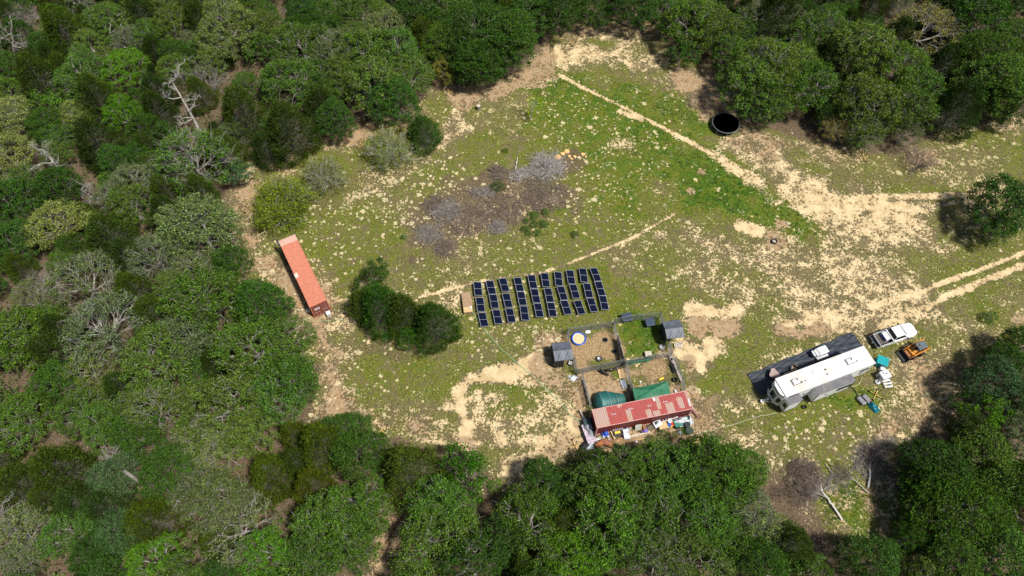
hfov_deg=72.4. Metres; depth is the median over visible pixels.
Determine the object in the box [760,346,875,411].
travel trailer
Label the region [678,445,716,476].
oak tree
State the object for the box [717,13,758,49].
oak tree
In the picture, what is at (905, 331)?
pickup truck
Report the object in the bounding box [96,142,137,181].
broadleaf tree
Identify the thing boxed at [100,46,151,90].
oak tree
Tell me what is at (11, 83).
young tree
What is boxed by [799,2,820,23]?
broadleaf tree
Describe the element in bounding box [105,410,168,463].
broadleaf tree
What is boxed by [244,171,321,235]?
thicket shrub
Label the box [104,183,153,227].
oak tree
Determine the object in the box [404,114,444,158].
cedar tree
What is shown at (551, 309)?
solar panel
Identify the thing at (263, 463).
cedar tree
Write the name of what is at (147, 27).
oak tree
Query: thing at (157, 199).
cedar tree
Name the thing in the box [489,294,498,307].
solar panel
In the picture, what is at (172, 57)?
oak tree
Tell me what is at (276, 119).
cedar tree
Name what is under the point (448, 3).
broadleaf tree
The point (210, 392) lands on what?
oak tree
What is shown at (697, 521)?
oak tree
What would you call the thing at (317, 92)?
cedar tree
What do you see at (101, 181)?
young tree
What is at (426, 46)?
broadleaf tree
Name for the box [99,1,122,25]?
oak tree
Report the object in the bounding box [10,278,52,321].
oak tree
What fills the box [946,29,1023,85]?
broadleaf tree
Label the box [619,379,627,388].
grey sheet
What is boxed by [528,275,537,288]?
solar panel
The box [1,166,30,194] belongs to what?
oak tree
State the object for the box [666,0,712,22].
young tree
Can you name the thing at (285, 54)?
cedar tree
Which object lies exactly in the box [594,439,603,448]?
rusty drum
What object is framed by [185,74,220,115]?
cedar tree
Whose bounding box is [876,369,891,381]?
water tank
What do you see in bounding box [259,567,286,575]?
broadleaf tree
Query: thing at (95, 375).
oak tree
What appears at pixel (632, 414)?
shipping container
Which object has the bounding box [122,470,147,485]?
broken trunk
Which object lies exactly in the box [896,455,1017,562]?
broadleaf tree
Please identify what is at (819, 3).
cedar tree
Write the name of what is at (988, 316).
green shrub
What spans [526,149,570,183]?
brush pile
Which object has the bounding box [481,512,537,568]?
broadleaf tree
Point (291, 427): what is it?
cedar tree
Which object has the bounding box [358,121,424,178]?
budding shrub
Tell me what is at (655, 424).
wash sink
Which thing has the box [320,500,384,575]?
oak tree
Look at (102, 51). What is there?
oak tree
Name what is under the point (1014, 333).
broadleaf tree
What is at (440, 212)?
brush pile
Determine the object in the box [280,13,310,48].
broadleaf tree
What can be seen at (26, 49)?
cedar tree
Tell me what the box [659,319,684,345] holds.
shed
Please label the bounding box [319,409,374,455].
broadleaf tree
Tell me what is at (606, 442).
rusty drum
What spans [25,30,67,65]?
broadleaf tree
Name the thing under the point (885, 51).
oak tree
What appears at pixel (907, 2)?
oak tree
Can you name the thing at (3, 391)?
oak tree
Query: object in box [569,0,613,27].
broadleaf tree
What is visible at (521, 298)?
solar panel
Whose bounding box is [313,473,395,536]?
oak tree
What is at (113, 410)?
oak tree
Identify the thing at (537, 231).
green shrub
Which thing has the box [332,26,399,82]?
oak tree
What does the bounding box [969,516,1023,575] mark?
broadleaf tree
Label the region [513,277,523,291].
solar panel
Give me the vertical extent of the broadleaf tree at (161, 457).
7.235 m
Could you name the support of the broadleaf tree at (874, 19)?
on the ground at (710, 322)
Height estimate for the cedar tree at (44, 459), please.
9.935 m
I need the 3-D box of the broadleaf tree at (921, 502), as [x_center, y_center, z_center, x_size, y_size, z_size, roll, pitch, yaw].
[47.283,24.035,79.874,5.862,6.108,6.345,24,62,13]
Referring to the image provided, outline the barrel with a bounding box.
[684,422,689,428]
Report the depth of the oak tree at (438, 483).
77.07 m
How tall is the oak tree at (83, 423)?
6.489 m
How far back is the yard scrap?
86.96 m
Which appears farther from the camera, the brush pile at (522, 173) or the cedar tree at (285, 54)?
the cedar tree at (285, 54)
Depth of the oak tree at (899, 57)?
110.26 m
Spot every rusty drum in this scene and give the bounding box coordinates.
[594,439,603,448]
[603,438,613,447]
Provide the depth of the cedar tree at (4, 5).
122.83 m
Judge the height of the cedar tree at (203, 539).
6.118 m
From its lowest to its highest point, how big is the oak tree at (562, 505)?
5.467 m
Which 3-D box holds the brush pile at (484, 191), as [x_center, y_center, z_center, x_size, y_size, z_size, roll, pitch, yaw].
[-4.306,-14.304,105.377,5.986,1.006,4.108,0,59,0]
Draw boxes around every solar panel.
[473,282,482,295]
[475,297,484,311]
[478,312,488,326]
[486,281,495,294]
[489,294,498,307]
[492,310,502,323]
[498,278,509,291]
[502,293,512,307]
[505,308,515,322]
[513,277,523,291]
[516,292,526,304]
[519,306,528,319]
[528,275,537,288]
[530,289,540,302]
[534,303,543,316]
[541,273,549,286]
[544,288,553,301]
[547,302,556,316]
[553,271,562,285]
[556,286,567,299]
[560,300,571,314]
[566,270,575,283]
[569,284,579,297]
[573,300,585,314]
[578,268,587,281]
[583,283,592,297]
[586,298,597,311]
[590,268,601,280]
[595,281,605,295]
[599,296,608,309]
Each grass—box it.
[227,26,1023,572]
[259,28,997,534]
[526,67,901,555]
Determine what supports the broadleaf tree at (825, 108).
on the ground at (710, 322)
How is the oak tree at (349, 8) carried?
on the ground at (710, 322)
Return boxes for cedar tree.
[0,0,24,24]
[0,309,26,344]
[0,435,28,468]
[0,457,65,518]
[1,251,40,286]
[12,48,75,113]
[23,46,41,71]
[25,476,72,522]
[26,332,77,375]
[28,441,105,507]
[36,38,67,72]
[36,386,69,421]
[37,0,76,23]
[37,1,100,60]
[38,311,97,358]
[47,51,86,93]
[48,476,106,533]
[70,70,129,127]
[71,115,128,173]
[72,200,105,233]
[73,3,102,31]
[78,484,137,536]
[82,211,148,270]
[100,369,152,410]
[104,0,124,12]
[107,237,153,275]
[114,271,166,321]
[121,489,194,557]
[122,0,166,38]
[130,293,180,339]
[135,133,164,160]
[139,72,183,116]
[140,33,172,69]
[141,88,184,134]
[143,0,175,16]
[146,62,169,89]
[146,193,195,238]
[148,173,188,213]
[176,0,202,16]
[179,0,221,43]
[184,172,224,214]
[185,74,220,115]
[196,524,243,568]
[199,348,233,384]
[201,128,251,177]
[206,120,231,135]
[210,43,235,72]
[219,83,268,148]
[248,130,286,172]
[249,451,302,513]
[264,99,323,169]
[275,43,301,74]
[278,419,317,459]
[278,445,321,481]
[291,464,339,509]
[296,418,356,480]
[302,82,344,131]
[312,26,333,59]
[342,288,378,326]
[355,283,406,344]
[376,440,451,516]
[380,0,399,8]
[385,291,427,343]
[402,14,442,60]
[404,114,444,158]
[413,300,463,359]
[430,470,462,505]
[488,0,515,43]
[504,544,543,575]
[525,538,551,564]
[534,504,577,552]
[717,0,736,14]
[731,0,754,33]
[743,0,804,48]
[765,515,817,575]
[783,24,808,42]
[798,0,823,7]
[815,36,849,79]
[834,6,859,28]
[839,64,870,110]
[852,0,891,20]
[869,14,915,68]
[917,0,962,39]
[921,76,986,141]
[922,41,963,95]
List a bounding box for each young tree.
[0,76,23,102]
[0,93,17,118]
[0,119,25,153]
[0,189,11,222]
[0,342,19,366]
[5,0,32,14]
[21,86,64,129]
[96,170,127,194]
[147,120,187,149]
[156,540,219,575]
[222,160,256,185]
[227,287,265,318]
[241,33,278,61]
[244,0,268,10]
[255,110,284,133]
[277,548,324,575]
[353,255,389,291]
[390,566,418,575]
[393,0,418,24]
[397,325,419,349]
[431,54,454,85]
[437,438,494,516]
[571,447,595,465]
[586,448,615,470]
[662,39,701,67]
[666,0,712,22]
[763,38,791,66]
[773,48,807,75]
[788,552,835,575]
[813,80,851,107]
[823,2,851,26]
[947,388,1016,429]
[980,211,1022,248]
[985,101,1013,127]
[1007,19,1022,36]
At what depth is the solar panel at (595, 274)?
98.03 m
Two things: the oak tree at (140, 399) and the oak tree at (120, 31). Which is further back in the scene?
the oak tree at (120, 31)
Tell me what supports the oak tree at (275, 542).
on the ground at (710, 322)
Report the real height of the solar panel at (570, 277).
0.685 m
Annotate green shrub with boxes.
[487,478,502,494]
[489,181,506,192]
[520,225,530,232]
[529,211,538,219]
[530,220,537,227]
[533,229,541,235]
[539,220,548,228]
[541,208,548,215]
[655,428,666,437]
[666,432,678,440]
[677,427,685,435]
[840,134,865,150]
[979,311,1000,324]
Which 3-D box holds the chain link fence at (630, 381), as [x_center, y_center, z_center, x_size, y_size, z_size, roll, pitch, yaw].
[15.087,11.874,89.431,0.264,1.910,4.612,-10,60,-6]
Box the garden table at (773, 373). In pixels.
[769,368,779,377]
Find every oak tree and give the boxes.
[0,95,45,142]
[0,129,36,180]
[0,304,73,372]
[0,385,15,429]
[0,390,57,455]
[0,495,52,568]
[0,538,44,575]
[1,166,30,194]
[7,570,36,575]
[8,162,50,201]
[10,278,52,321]
[19,198,95,249]
[32,508,97,561]
[34,300,65,315]
[36,123,75,153]
[39,141,75,167]
[40,249,128,315]
[44,248,82,276]
[50,52,101,102]
[51,384,109,441]
[55,288,150,370]
[57,99,97,134]
[58,340,117,402]
[60,0,93,16]
[67,43,105,79]
[70,27,110,58]
[71,394,128,456]
[78,1,138,44]
[90,180,128,212]
[95,45,119,68]
[96,387,160,448]
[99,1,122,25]
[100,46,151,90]
[100,92,144,135]
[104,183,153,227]
[107,160,156,210]
[109,23,142,61]
[117,381,197,439]
[118,322,195,411]
[122,532,190,575]
[123,233,189,290]
[131,17,170,51]
[134,150,164,179]
[147,0,185,21]
[148,125,243,195]
[150,192,247,268]
[151,3,197,42]
[151,269,194,304]
[153,307,217,372]
[155,51,197,84]
[155,264,252,342]
[164,144,194,172]
[165,414,224,474]
[165,462,225,517]
[166,248,219,289]
[175,29,196,45]
[175,369,278,460]
[177,348,214,382]
[178,466,259,537]
[185,34,214,66]
[191,49,226,77]
[194,0,269,66]
[198,430,249,473]
[202,487,281,571]
[207,316,301,392]
[215,119,251,146]
[219,407,282,458]
[230,70,262,96]
[233,525,296,575]
[239,8,280,52]
[240,351,320,428]
[253,0,281,31]
[257,56,327,108]
[257,314,318,357]
[261,61,286,93]
[266,21,339,83]
[270,24,297,50]
[282,518,343,575]
[288,481,369,557]
[303,0,332,21]
[308,56,339,94]
[309,25,365,79]
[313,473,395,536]
[316,0,363,28]
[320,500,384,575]
[321,75,351,104]
[324,51,360,97]
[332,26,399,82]
[334,0,381,29]
[338,20,378,57]
[344,53,406,118]
[362,6,409,56]
[367,22,424,77]
[368,0,393,26]
[388,52,435,99]
[388,499,482,575]
[398,473,474,541]
[433,527,507,575]
[490,477,565,574]
[499,482,542,526]
[538,526,606,575]
[545,471,581,513]
[559,454,627,527]
[568,469,645,568]
[586,443,649,512]
[599,494,667,575]
[609,461,683,553]
[616,435,677,498]
[622,524,690,575]
[643,0,677,25]
[645,440,713,519]
[655,0,721,53]
[662,520,739,575]
[672,478,743,559]
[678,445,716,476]
[687,1,746,50]
[693,518,760,569]
[706,0,726,14]
[709,33,747,73]
[710,486,777,537]
[714,54,780,120]
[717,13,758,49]
[725,34,823,110]
[733,78,794,125]
[735,0,781,39]
[738,505,790,561]
[739,39,767,63]
[743,36,761,58]
[774,58,842,113]
[776,0,862,58]
[778,4,808,30]
[794,41,821,62]
[817,17,899,75]
[817,117,849,142]
[828,70,904,137]
[843,117,887,150]
[862,81,944,136]
[869,35,901,66]
[870,38,935,105]
[884,0,965,56]
[884,63,951,116]
[885,0,914,18]
[887,112,925,148]
[899,553,947,575]
[927,26,957,49]
[983,16,1023,49]
[992,411,1023,456]
[1017,508,1023,529]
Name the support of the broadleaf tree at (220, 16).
on the ground at (710, 322)
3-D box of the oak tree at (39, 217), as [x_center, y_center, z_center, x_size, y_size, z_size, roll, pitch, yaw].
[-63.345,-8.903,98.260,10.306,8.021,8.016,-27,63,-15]
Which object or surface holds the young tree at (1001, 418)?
on the ground at (710, 322)
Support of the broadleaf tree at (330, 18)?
on the ground at (710, 322)
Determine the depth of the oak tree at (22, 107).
106.83 m
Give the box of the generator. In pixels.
[613,429,621,436]
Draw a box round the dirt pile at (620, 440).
[610,437,627,445]
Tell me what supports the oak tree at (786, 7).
on the ground at (710, 322)
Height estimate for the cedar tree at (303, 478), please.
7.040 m
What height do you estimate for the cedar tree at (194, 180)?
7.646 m
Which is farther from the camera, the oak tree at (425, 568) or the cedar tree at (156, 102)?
the cedar tree at (156, 102)
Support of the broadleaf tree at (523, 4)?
on the ground at (710, 322)
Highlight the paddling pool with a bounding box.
[571,332,585,344]
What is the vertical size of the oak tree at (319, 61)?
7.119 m
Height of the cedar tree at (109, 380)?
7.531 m
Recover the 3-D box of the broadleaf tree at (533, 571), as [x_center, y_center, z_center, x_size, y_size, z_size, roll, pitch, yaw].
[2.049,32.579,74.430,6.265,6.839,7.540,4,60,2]
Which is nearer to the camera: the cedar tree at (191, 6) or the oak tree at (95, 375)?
the oak tree at (95, 375)
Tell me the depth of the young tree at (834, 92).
111.18 m
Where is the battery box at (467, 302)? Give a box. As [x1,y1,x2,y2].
[461,292,472,313]
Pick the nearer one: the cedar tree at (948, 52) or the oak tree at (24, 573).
the oak tree at (24, 573)
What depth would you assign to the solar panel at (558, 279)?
97.69 m
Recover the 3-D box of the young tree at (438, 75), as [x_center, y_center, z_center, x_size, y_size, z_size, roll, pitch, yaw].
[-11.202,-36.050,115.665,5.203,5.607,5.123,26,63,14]
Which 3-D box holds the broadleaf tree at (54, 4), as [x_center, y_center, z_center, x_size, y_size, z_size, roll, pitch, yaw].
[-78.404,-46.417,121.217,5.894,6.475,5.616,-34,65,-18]
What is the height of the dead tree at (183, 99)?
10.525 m
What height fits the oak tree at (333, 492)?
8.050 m
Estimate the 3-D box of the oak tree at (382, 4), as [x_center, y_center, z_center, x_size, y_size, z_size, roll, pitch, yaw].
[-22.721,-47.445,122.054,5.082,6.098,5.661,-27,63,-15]
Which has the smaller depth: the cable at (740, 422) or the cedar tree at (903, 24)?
the cable at (740, 422)
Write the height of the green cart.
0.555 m
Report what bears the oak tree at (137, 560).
on the ground at (710, 322)
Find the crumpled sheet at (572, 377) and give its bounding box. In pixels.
[568,375,577,380]
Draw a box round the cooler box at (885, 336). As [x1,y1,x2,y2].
[880,331,890,341]
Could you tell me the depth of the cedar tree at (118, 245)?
94.93 m
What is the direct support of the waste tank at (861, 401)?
on the ground at (710, 322)
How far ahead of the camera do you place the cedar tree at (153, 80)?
110.75 m
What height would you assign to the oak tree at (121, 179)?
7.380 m
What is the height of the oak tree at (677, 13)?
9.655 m
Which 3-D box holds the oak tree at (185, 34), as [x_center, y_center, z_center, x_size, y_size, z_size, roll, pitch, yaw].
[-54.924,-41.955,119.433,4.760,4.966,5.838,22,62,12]
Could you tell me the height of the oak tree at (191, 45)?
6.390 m
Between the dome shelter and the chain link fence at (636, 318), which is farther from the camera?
the chain link fence at (636, 318)
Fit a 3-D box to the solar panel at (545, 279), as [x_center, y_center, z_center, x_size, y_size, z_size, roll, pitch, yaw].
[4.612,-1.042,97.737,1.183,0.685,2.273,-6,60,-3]
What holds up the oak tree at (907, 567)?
on the ground at (710, 322)
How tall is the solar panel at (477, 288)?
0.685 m
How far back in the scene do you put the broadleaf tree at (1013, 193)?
97.85 m
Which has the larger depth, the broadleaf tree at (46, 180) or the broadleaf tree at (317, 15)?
the broadleaf tree at (317, 15)
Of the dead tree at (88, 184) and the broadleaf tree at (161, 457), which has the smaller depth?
the broadleaf tree at (161, 457)
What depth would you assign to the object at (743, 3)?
120.07 m
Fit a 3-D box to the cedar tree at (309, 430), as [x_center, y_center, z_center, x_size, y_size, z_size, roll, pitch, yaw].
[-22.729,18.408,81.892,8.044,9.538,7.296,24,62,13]
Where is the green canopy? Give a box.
[630,381,670,400]
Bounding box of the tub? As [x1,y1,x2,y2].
[685,427,692,434]
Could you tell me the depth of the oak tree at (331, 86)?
110.76 m
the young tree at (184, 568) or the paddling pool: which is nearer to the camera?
the young tree at (184, 568)
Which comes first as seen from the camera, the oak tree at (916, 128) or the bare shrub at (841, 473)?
the bare shrub at (841, 473)
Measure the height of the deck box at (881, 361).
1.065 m
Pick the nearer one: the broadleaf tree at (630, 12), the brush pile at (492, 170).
the brush pile at (492, 170)
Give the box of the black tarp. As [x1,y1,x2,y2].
[579,441,589,451]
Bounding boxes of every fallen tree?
[800,472,841,519]
[820,463,857,497]
[828,453,868,492]
[864,431,899,487]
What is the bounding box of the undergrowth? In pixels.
[0,0,1023,575]
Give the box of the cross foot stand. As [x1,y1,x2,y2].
[868,389,882,399]
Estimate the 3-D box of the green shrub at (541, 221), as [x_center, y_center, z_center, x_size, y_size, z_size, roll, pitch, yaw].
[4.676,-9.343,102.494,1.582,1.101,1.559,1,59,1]
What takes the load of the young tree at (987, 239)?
on the ground at (710, 322)
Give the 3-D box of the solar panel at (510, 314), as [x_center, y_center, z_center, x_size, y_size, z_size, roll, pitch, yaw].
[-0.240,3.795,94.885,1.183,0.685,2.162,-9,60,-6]
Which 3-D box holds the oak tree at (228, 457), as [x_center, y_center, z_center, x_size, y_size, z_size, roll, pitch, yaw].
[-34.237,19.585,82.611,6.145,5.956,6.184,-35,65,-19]
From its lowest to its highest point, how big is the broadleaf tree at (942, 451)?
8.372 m
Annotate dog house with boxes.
[621,312,632,322]
[645,318,655,327]
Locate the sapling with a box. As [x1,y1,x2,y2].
[525,95,543,119]
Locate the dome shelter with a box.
[593,391,625,408]
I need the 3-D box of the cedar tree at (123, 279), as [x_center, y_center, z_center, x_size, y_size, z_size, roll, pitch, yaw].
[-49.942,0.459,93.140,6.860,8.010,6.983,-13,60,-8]
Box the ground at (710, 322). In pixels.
[0,0,1023,575]
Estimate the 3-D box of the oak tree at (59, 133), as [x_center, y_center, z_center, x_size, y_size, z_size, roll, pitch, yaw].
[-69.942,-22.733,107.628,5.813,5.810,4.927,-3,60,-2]
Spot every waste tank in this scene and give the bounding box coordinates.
[856,396,865,405]
[861,394,871,403]
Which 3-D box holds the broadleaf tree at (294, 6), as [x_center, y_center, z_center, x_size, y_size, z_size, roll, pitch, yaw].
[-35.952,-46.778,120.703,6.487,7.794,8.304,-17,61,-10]
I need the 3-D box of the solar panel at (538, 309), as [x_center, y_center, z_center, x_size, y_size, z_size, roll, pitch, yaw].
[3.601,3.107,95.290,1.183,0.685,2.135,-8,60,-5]
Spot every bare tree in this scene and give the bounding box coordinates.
[7,5,39,31]
[11,266,61,304]
[180,57,229,98]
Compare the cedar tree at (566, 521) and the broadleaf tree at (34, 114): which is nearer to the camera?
the cedar tree at (566, 521)
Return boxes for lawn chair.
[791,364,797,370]
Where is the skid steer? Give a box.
[896,339,930,362]
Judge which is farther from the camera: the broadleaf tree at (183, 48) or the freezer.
the broadleaf tree at (183, 48)
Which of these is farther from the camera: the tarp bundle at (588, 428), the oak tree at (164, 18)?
the oak tree at (164, 18)
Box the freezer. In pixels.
[622,429,629,439]
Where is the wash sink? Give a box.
[652,420,661,428]
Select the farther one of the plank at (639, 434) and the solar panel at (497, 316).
the solar panel at (497, 316)
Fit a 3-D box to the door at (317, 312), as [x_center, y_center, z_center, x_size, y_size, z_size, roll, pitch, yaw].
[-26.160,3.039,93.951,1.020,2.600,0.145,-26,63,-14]
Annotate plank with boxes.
[630,431,649,436]
[630,434,652,438]
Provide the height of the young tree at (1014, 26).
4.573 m
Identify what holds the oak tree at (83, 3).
on the ground at (710, 322)
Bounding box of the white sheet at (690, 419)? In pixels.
[688,415,693,425]
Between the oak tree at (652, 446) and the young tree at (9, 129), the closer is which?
the oak tree at (652, 446)
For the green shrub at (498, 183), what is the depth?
105.69 m
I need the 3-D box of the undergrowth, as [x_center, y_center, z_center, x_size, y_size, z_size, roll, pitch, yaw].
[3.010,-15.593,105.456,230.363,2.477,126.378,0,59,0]
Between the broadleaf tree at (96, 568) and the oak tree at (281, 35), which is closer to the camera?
the broadleaf tree at (96, 568)
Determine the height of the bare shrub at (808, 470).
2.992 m
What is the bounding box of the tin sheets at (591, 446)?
[586,442,594,449]
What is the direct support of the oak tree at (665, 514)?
on the ground at (710, 322)
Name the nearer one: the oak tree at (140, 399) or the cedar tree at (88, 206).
the oak tree at (140, 399)
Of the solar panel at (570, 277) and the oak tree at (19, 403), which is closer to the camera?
the oak tree at (19, 403)
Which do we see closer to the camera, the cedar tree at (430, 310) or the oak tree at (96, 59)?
the cedar tree at (430, 310)
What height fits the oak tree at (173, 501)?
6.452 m
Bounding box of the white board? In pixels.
[635,424,641,430]
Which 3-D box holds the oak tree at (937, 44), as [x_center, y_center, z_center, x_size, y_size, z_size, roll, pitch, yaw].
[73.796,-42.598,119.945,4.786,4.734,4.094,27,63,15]
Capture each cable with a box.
[473,313,582,424]
[696,413,774,433]
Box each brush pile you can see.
[408,221,446,245]
[420,190,447,213]
[423,194,464,223]
[430,236,458,258]
[442,200,488,239]
[465,185,498,201]
[469,190,526,233]
[485,163,509,180]
[485,217,508,234]
[507,165,531,183]
[520,175,572,216]
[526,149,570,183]
[682,91,700,105]
[781,456,835,503]
[848,435,889,482]
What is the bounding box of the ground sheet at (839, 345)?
[747,332,862,394]
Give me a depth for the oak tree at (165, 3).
121.25 m
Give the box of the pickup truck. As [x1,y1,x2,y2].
[869,323,917,347]
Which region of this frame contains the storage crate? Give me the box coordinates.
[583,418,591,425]
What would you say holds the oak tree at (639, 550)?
on the ground at (710, 322)
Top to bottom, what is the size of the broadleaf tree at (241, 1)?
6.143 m
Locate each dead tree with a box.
[0,10,28,57]
[0,489,21,532]
[15,137,83,198]
[70,179,108,212]
[100,444,125,469]
[160,54,205,140]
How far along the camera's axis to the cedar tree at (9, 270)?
96.06 m
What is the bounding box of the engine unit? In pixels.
[601,431,608,437]
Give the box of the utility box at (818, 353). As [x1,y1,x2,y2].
[811,345,828,360]
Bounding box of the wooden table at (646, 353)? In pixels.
[644,351,651,357]
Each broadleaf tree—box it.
[0,15,37,49]
[0,48,18,83]
[0,176,49,227]
[0,218,49,269]
[0,276,9,293]
[23,105,69,144]
[23,355,84,414]
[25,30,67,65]
[31,165,89,210]
[42,1,75,33]
[52,231,90,266]
[63,524,123,575]
[71,550,127,575]
[84,451,142,502]
[91,506,155,557]
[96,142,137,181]
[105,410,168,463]
[124,110,170,148]
[124,139,155,173]
[125,86,152,117]
[137,441,210,504]
[156,38,188,69]
[178,45,205,74]
[202,555,247,575]
[209,3,234,30]
[209,243,255,277]
[217,0,243,20]
[231,276,296,341]
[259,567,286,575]
[260,353,320,405]
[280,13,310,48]
[284,0,320,32]
[301,7,334,27]
[314,95,357,140]
[319,11,347,48]
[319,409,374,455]
[327,427,391,481]
[362,74,421,126]
[394,0,444,41]
[417,20,464,68]
[421,0,475,29]
[434,1,522,83]
[448,36,508,84]
[471,0,495,24]
[477,8,538,69]
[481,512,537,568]
[507,559,557,575]
[508,0,554,38]
[519,454,568,505]
[527,0,583,34]
[568,525,619,575]
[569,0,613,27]
[604,572,625,575]
[605,0,660,30]
[673,428,759,516]
[708,439,770,499]
[723,533,792,575]
[797,0,814,10]
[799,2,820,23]
[811,100,844,129]
[824,0,859,13]
[825,531,902,575]
[851,15,885,43]
[886,515,932,556]
[893,437,975,506]
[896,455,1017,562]
[897,470,954,520]
[911,529,986,575]
[914,9,936,35]
[929,421,1023,515]
[935,0,1014,49]
[935,44,970,75]
[942,408,995,460]
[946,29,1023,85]
[947,52,1023,118]
[952,354,1023,414]
[963,172,1023,237]
[969,456,1023,531]
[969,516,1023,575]
[977,77,1023,125]
[978,340,1023,383]
[993,0,1023,17]
[994,325,1023,364]
[995,383,1023,424]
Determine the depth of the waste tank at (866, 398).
88.72 m
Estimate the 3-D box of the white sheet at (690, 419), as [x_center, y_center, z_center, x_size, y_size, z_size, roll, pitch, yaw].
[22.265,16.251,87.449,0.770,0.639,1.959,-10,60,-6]
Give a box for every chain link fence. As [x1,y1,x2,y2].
[569,321,613,332]
[576,359,624,373]
[581,371,590,407]
[613,312,660,323]
[613,321,624,364]
[624,351,671,365]
[625,362,634,398]
[670,351,683,381]
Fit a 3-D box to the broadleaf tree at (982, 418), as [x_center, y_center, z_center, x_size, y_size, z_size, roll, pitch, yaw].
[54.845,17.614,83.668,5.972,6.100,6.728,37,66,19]
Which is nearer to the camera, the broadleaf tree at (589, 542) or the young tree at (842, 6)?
the broadleaf tree at (589, 542)
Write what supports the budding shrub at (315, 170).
on the ground at (710, 322)
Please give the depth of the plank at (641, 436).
86.47 m
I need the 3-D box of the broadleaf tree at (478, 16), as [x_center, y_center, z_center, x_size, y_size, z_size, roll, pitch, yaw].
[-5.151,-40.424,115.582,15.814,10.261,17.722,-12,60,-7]
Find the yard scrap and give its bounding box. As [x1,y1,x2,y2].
[646,424,653,429]
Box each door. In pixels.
[311,304,322,315]
[319,301,329,312]
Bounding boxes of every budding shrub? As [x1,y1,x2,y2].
[295,151,355,198]
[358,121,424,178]
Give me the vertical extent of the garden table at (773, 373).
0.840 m
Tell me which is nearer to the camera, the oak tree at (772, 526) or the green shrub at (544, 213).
the oak tree at (772, 526)
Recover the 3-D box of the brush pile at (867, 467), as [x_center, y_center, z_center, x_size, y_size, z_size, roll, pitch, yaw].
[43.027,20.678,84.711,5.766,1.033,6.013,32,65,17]
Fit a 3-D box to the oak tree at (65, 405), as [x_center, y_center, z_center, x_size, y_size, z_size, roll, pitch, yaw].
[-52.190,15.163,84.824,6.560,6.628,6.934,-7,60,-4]
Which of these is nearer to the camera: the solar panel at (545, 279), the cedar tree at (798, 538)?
the cedar tree at (798, 538)
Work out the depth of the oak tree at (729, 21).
116.08 m
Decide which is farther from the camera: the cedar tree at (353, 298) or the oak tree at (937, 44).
the oak tree at (937, 44)
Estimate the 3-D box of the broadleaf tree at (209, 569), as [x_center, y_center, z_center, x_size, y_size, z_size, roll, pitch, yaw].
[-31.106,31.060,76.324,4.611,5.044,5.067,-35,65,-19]
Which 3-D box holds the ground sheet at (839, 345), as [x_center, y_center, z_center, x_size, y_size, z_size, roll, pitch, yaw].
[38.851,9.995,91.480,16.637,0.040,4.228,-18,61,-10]
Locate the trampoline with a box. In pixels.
[711,113,739,134]
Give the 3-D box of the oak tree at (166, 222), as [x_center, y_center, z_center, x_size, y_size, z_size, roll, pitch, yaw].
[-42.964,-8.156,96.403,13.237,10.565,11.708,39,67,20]
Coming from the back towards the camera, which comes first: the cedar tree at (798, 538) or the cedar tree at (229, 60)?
the cedar tree at (229, 60)
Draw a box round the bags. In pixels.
[674,417,688,422]
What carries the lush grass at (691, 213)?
on the ground at (710, 322)
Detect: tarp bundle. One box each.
[583,424,593,436]
[868,401,879,413]
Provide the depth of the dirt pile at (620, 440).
86.00 m
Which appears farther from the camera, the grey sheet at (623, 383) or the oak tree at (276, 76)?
the oak tree at (276, 76)
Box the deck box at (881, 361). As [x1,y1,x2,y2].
[874,354,888,367]
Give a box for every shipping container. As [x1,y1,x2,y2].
[279,234,330,317]
[590,391,692,434]
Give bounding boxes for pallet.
[674,342,682,347]
[883,379,892,387]
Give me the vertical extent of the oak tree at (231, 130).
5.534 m
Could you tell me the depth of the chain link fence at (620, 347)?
91.85 m
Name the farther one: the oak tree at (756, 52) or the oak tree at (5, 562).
the oak tree at (756, 52)
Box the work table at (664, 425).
[659,421,667,430]
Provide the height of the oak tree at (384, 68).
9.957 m
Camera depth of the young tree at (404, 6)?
121.88 m
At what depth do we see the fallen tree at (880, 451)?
85.28 m
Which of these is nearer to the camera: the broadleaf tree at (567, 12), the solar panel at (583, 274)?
the solar panel at (583, 274)
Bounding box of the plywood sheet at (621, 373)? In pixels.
[617,369,625,378]
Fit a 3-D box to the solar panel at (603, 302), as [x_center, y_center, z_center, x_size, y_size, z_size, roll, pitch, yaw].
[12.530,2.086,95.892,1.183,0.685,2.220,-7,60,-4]
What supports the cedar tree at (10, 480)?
on the ground at (710, 322)
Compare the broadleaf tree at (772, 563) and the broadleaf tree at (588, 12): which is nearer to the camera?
the broadleaf tree at (772, 563)
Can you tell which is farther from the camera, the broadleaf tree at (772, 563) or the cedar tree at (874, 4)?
the cedar tree at (874, 4)
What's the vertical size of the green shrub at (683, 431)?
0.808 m
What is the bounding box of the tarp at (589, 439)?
[581,424,596,443]
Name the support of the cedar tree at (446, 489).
on the ground at (710, 322)
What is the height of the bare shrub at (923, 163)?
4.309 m
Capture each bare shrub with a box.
[770,483,787,502]
[787,478,818,513]
[788,453,821,485]
[830,459,855,487]
[860,440,889,463]
[899,145,944,175]
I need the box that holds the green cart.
[673,416,689,428]

